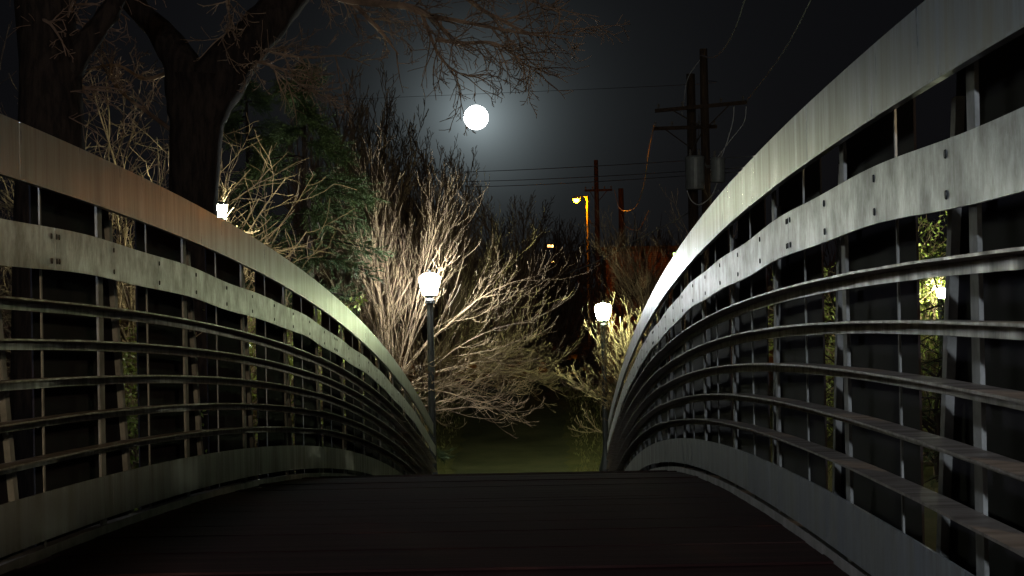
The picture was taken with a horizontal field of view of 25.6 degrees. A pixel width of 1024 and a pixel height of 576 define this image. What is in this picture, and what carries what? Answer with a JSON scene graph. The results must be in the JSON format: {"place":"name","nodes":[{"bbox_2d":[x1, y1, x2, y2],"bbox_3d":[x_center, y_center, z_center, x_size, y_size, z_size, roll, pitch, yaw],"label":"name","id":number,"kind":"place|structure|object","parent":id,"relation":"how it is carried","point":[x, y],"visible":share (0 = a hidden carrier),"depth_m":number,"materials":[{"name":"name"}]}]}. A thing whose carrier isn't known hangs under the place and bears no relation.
{"place":"outdoors","nodes":[
{"label":"outdoors","id":0,"kind":"place"},
{"bbox_2d":[1,281,937,551],"bbox_3d":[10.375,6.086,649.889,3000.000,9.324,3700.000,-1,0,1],"label":"ground","id":1,"kind":"structure","parent":0,"point":[573,461],"depth_m":56.78,"materials":[{"name":"green plant"}]},
{"bbox_2d":[7,0,165,550],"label":"broad tree","id":2,"kind":"object","parent":1,"relation":"on","point":[56,51],"visible":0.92,"depth_m":25.88,"materials":[{"name":"brown plant"}]},
{"bbox_2d":[119,302,207,511],"bbox_3d":[-5.490,1.704,30.285,3.267,3.545,4.015,-1,0,-25],"label":"leafy shrub","id":3,"kind":"object","parent":1,"relation":"on","point":[133,420],"visible":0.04,"depth_m":29.99,"materials":[{"name":"green plant"}]},
{"bbox_2d":[0,44,356,509],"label":"tangled tree","id":4,"kind":"object","parent":1,"relation":"on","point":[122,303],"visible":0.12,"depth_m":34.07,"materials":[{"name":"brown plant"}]},
{"bbox_2d":[0,20,402,393],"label":"tangled tree","id":5,"kind":"object","parent":1,"relation":"on","point":[10,285],"visible":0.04,"depth_m":39.41,"materials":[{"name":"brown plant"}]},
{"bbox_2d":[124,289,294,509],"bbox_3d":[-4.889,1.714,34.552,4.072,4.659,4.556,-1,0,1],"label":"leafy shrub","id":6,"kind":"object","parent":1,"relation":"on","point":[253,377],"visible":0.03,"depth_m":34.29,"materials":[{"name":"green plant"}]},
{"bbox_2d":[217,201,227,219],"bbox_3d":[-4.107,1.050,32.062,0.196,4.564,0.196,-1,0,-19],"label":"lantern post","id":7,"kind":"object","parent":1,"relation":"on","point":[222,208],"visible":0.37,"depth_m":32.02,"materials":[{"name":"white glass"}]},
{"bbox_2d":[219,80,314,476],"bbox_3d":[-5.397,-0.138,46.203,4.770,8.402,4.104,-1,0,1],"label":"pine tree","id":8,"kind":"object","parent":1,"relation":"on","point":[238,119],"visible":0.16,"depth_m":45.96,"materials":[{"name":"green plant"}]},
{"bbox_2d":[132,296,418,510],"bbox_3d":[-4.122,1.799,35.020,4.058,3.544,4.024,-1,-1,32],"label":"leafy shrub","id":9,"kind":"object","parent":1,"relation":"on","point":[252,388],"visible":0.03,"depth_m":35.00,"materials":[{"name":"green plant"}]},
{"bbox_2d":[130,219,427,452],"bbox_3d":[-3.920,0.926,34.039,5.141,5.109,4.298,-1,0,1],"label":"bare shrub","id":10,"kind":"object","parent":1,"relation":"on","point":[255,392],"visible":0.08,"depth_m":34.44,"materials":[{"name":"brown plant"}]},
{"bbox_2d":[254,294,389,472],"bbox_3d":[-3.510,1.840,36.235,3.292,3.428,3.643,-1,-1,-41],"label":"leafy shrub","id":11,"kind":"object","parent":1,"relation":"on","point":[319,322],"visible":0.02,"depth_m":35.67,"materials":[{"name":"green plant"}]},
{"bbox_2d":[275,62,411,362],"bbox_3d":[-4.415,-1.429,60.298,3.692,9.312,4.159,-1,0,-14],"label":"upright tree","id":12,"kind":"object","parent":1,"relation":"on","point":[296,218],"visible":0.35,"depth_m":59.86,"materials":[{"name":"brown plant"}]},
{"bbox_2d":[230,58,458,463],"bbox_3d":[-3.347,-0.066,36.603,4.779,7.260,3.558,-1,0,-22],"label":"pine tree","id":13,"kind":"object","parent":1,"relation":"on","point":[310,219],"visible":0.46,"depth_m":36.27,"materials":[{"name":"green plant"}]},
{"bbox_2d":[83,0,629,489],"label":"broad tree","id":14,"kind":"object","parent":1,"relation":"on","point":[205,92],"visible":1,"depth_m":29.78,"materials":[{"name":"brown plant"}]},
{"bbox_2d":[311,61,450,356],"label":"upright tree","id":15,"kind":"object","parent":1,"relation":"on","point":[388,112],"visible":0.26,"depth_m":67.40,"materials":[{"name":"brown plant"}]},
{"bbox_2d":[313,113,472,394],"bbox_3d":[-2.844,-0.438,55.937,3.961,7.760,3.516,-1,-1,-29],"label":"upright tree","id":16,"kind":"object","parent":1,"relation":"on","point":[409,173],"visible":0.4,"depth_m":55.86,"materials":[{"name":"brown plant"}]},
{"bbox_2d":[344,133,486,387],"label":"upright tree","id":17,"kind":"object","parent":1,"relation":"on","point":[423,331],"visible":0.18,"depth_m":79.63,"materials":[{"name":"brown plant"}]},
{"bbox_2d":[419,270,439,473],"bbox_3d":[-1.286,1.572,36.014,0.340,3.735,0.340,-1,0,1],"label":"lamp post","id":18,"kind":"object","parent":1,"relation":"on","point":[429,281],"visible":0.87,"depth_m":35.97,"materials":[{"name":"black metal"}]},
{"bbox_2d":[278,123,598,438],"bbox_3d":[-1.932,0.421,36.998,6.811,6.304,6.389,-1,-1,27],"label":"spreading tree","id":19,"kind":"object","parent":1,"relation":"on","point":[442,383],"visible":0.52,"depth_m":37.31,"materials":[{"name":"brown plant"}]},
{"bbox_2d":[380,127,504,396],"bbox_3d":[-1.982,-0.708,62.261,3.763,7.604,3.340,-1,0,2],"label":"upright tree","id":20,"kind":"object","parent":1,"relation":"on","point":[464,267],"visible":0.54,"depth_m":61.60,"materials":[{"name":"brown plant"}]},
{"bbox_2d":[0,209,946,338],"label":"woods","id":21,"kind":"object","parent":1,"relation":"on","point":[768,269],"visible":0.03,"depth_m":161.59,"materials":[{"name":"black plant"}]},
{"bbox_2d":[428,178,545,389],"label":"upright tree","id":22,"kind":"object","parent":1,"relation":"on","point":[522,262],"visible":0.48,"depth_m":65.93,"materials":[{"name":"brown plant"}]},
{"bbox_2d":[409,372,571,473],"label":"footpath","id":23,"kind":"structure","parent":1,"relation":"on","point":[488,446],"depth_m":52.90,"materials":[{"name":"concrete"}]},
{"bbox_2d":[0,0,1023,575],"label":"footbridge","id":24,"kind":"object","parent":1,"relation":"on","point":[702,476],"visible":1,"depth_m":7.67,"materials":[{"name":"metal"}]},
{"bbox_2d":[414,167,610,448],"bbox_3d":[-0.033,0.532,48.532,4.670,6.742,7.667,-1,0,1],"label":"bare tree","id":25,"kind":"object","parent":1,"relation":"on","point":[476,373],"visible":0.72,"depth_m":49.02,"materials":[{"name":"brown plant"}]},
{"bbox_2d":[441,337,621,382],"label":"bush","id":26,"kind":"object","parent":1,"relation":"on","point":[553,370],"visible":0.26,"depth_m":85.79,"materials":[{"name":"plant"}]},
{"bbox_2d":[480,196,595,381],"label":"upright tree","id":27,"kind":"object","parent":1,"relation":"on","point":[555,272],"visible":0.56,"depth_m":87.80,"materials":[{"name":"brown plant"}]},
{"bbox_2d":[522,220,616,370],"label":"upright tree","id":28,"kind":"object","parent":1,"relation":"on","point":[569,329],"visible":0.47,"depth_m":97.42,"materials":[{"name":"brown plant"}]},
{"bbox_2d":[515,328,647,383],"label":"bush","id":29,"kind":"object","parent":1,"relation":"on","point":[569,363],"visible":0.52,"depth_m":83.24,"materials":[{"name":"plant"}]},
{"bbox_2d":[572,195,591,348],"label":"street light","id":30,"kind":"object","parent":1,"relation":"on","point":[575,199],"visible":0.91,"depth_m":111.90,"materials":[{"name":"grey metal"}]},
{"bbox_2d":[585,160,611,341],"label":"utility pole","id":31,"kind":"object","parent":1,"relation":"on","point":[596,189],"visible":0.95,"depth_m":129.85,"materials":[{"name":"brown wood"}]},
{"bbox_2d":[595,301,610,470],"bbox_3d":[1.888,2.054,45.962,0.340,3.604,0.340,-1,0,1],"label":"lamp post","id":32,"kind":"object","parent":1,"relation":"on","point":[603,464],"visible":0.67,"depth_m":45.90,"materials":[{"name":"black metal"}]},
{"bbox_2d":[548,291,659,436],"bbox_3d":[2.298,1.976,45.778,3.326,3.852,2.632,-1,-1,40],"label":"bare bush","id":33,"kind":"object","parent":1,"relation":"on","point":[613,357],"visible":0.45,"depth_m":45.83,"materials":[{"name":"brown plant"}]},
{"bbox_2d":[618,188,624,246],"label":"utility pole","id":34,"kind":"object","parent":1,"relation":"on","point":[620,198],"visible":0.34,"depth_m":127.83,"materials":[{"name":"brown wood"}]},
{"bbox_2d":[621,210,648,230],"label":"power line","id":35,"kind":"object","parent":34,"relation":"attached to","point":[641,225],"visible":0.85,"depth_m":123.85,"materials":[{"name":"silver metal"}]},
{"bbox_2d":[583,219,685,347],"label":"upright tree","id":36,"kind":"object","parent":1,"relation":"on","point":[615,309],"visible":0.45,"depth_m":95.86,"materials":[{"name":"brown plant"}]},
{"bbox_2d":[598,246,678,350],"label":"brick building","id":37,"kind":"structure","parent":1,"relation":"on","point":[615,321],"depth_m":121.91,"materials":[{"name":"brown brick"}]},
{"bbox_2d":[402,384,937,492],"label":"grass","id":38,"kind":"structure","parent":1,"relation":"on","point":[596,408],"depth_m":55.71,"materials":[{"name":"green plant"}]},
{"bbox_2d":[673,250,686,366],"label":"street light","id":39,"kind":"object","parent":1,"relation":"on","point":[685,273],"visible":0.23,"depth_m":99.84,"materials":[{"name":"grey"}]},
{"bbox_2d":[653,73,716,231],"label":"utility pole","id":40,"kind":"object","parent":1,"relation":"on","point":[691,128],"visible":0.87,"depth_m":77.31,"materials":[{"name":"brown wood"}]},
{"bbox_2d":[314,81,715,100],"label":"power line","id":41,"kind":"object","parent":40,"relation":"attached to","point":[532,91],"visible":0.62,"depth_m":150.80,"materials":[{"name":"grey"}]},
{"bbox_2d":[618,124,654,210],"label":"power line","id":42,"kind":"object","parent":40,"relation":"hanging from","point":[645,174],"visible":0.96,"depth_m":89.22,"materials":[{"name":"black rubber"}]},
{"bbox_2d":[569,172,825,353],"bbox_3d":[4.323,0.488,52.212,5.879,6.326,7.474,-1,0,1],"label":"bare bush","id":43,"kind":"object","parent":1,"relation":"on","point":[639,288],"visible":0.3,"depth_m":52.03,"materials":[{"name":"brown plant"}]},
{"bbox_2d":[655,49,746,339],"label":"utility pole","id":44,"kind":"object","parent":1,"relation":"on","point":[704,106],"visible":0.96,"depth_m":74.81,"materials":[{"name":"brown wood"}]},
{"bbox_2d":[400,167,743,181],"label":"power line","id":45,"kind":"object","parent":44,"relation":"attached to","point":[603,176],"visible":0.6,"depth_m":96.75,"materials":[{"name":"black metal"}]},
{"bbox_2d":[434,156,753,172],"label":"power line","id":46,"kind":"object","parent":44,"relation":"attached to","point":[603,165],"visible":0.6,"depth_m":96.22,"materials":[{"name":"black metal"}]},
{"bbox_2d":[475,171,739,186],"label":"power line","id":47,"kind":"object","parent":44,"relation":"attached to","point":[600,181],"visible":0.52,"depth_m":98.72,"materials":[{"name":"black metal"}]},
{"bbox_2d":[515,190,718,290],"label":"power line","id":48,"kind":"object","parent":44,"relation":"attached to","point":[634,240],"visible":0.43,"depth_m":82.88,"materials":[{"name":"black rubber"}]},
{"bbox_2d":[681,60,699,116],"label":"power line","id":49,"kind":"object","parent":44,"relation":"attached to","point":[686,83],"visible":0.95,"depth_m":75.18,"materials":[{"name":"silver metal"}]},
{"bbox_2d":[685,149,705,189],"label":"transformer","id":50,"kind":"object","parent":44,"relation":"attached to","point":[694,172],"visible":1,"depth_m":74.38,"materials":[{"name":"grey paint"}]},
{"bbox_2d":[706,150,724,182],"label":"transformer","id":51,"kind":"object","parent":44,"relation":"attached to","point":[717,166],"visible":1,"depth_m":74.44,"materials":[{"name":"grey paint"}]},
{"bbox_2d":[687,183,716,204],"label":"power line","id":52,"kind":"object","parent":51,"relation":"hanging from","point":[706,200],"visible":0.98,"depth_m":74.42,"materials":[{"name":"black rubber"}]},
{"bbox_2d":[721,108,733,156],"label":"power line","id":53,"kind":"object","parent":51,"relation":"attached to","point":[729,132],"visible":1,"depth_m":74.53,"materials":[{"name":"silver metal"}]},
{"bbox_2d":[718,114,745,156],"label":"power line","id":54,"kind":"object","parent":51,"relation":"attached to","point":[734,135],"visible":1,"depth_m":74.49,"materials":[{"name":"grey rubber"}]},
{"bbox_2d":[699,0,744,57],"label":"power line","id":55,"kind":"object","parent":44,"relation":"attached to","point":[731,35],"visible":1,"depth_m":63.78,"materials":[{"name":"black rubber"}]},
{"bbox_2d":[747,0,810,100],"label":"power line","id":56,"kind":"object","parent":44,"relation":"attached to","point":[784,49],"visible":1,"depth_m":64.81,"materials":[{"name":"black rubber"}]},
{"bbox_2d":[769,228,944,481],"bbox_3d":[7.148,0.562,37.631,5.388,5.652,5.065,-1,-1,-27],"label":"bare shrub","id":57,"kind":"object","parent":1,"relation":"on","point":[929,421],"visible":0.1,"depth_m":37.98,"materials":[{"name":"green plant"}]},
{"bbox_2d":[768,210,946,474],"bbox_3d":[7.471,1.014,41.557,6.549,6.156,6.358,-1,0,1],"label":"leafy tree","id":58,"kind":"object","parent":1,"relation":"on","point":[925,292],"visible":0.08,"depth_m":40.77,"materials":[{"name":"green plant"}]},
{"bbox_2d":[919,217,946,485],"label":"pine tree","id":59,"kind":"object","parent":1,"relation":"on","point":[932,362],"visible":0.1,"depth_m":36.94,"materials":[{"name":"green plant"}]},
{"bbox_2d":[932,211,947,338],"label":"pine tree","id":60,"kind":"object","parent":1,"relation":"on","point":[941,238],"visible":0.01,"depth_m":65.69,"materials":[{"name":"green plant"}]},
{"bbox_2d":[936,286,944,365],"bbox_3d":[7.629,1.701,39.872,0.300,3.466,0.300,-1,0,1],"label":"lamp post","id":61,"kind":"object","parent":1,"relation":"on","point":[942,294],"visible":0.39,"depth_m":39.83,"materials":[{"name":"black metal"}]},
{"bbox_2d":[464,105,487,129],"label":"moon","id":62,"kind":"object","parent":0,"point":[476,116],"visible":0.95,"depth_m":2979.49,"materials":[{"name":"white"}]},
{"bbox_2d":[0,0,956,290],"label":"sky","id":63,"kind":"structure","parent":0,"point":[613,126],"materials":[{"name":"black"}]}
]}

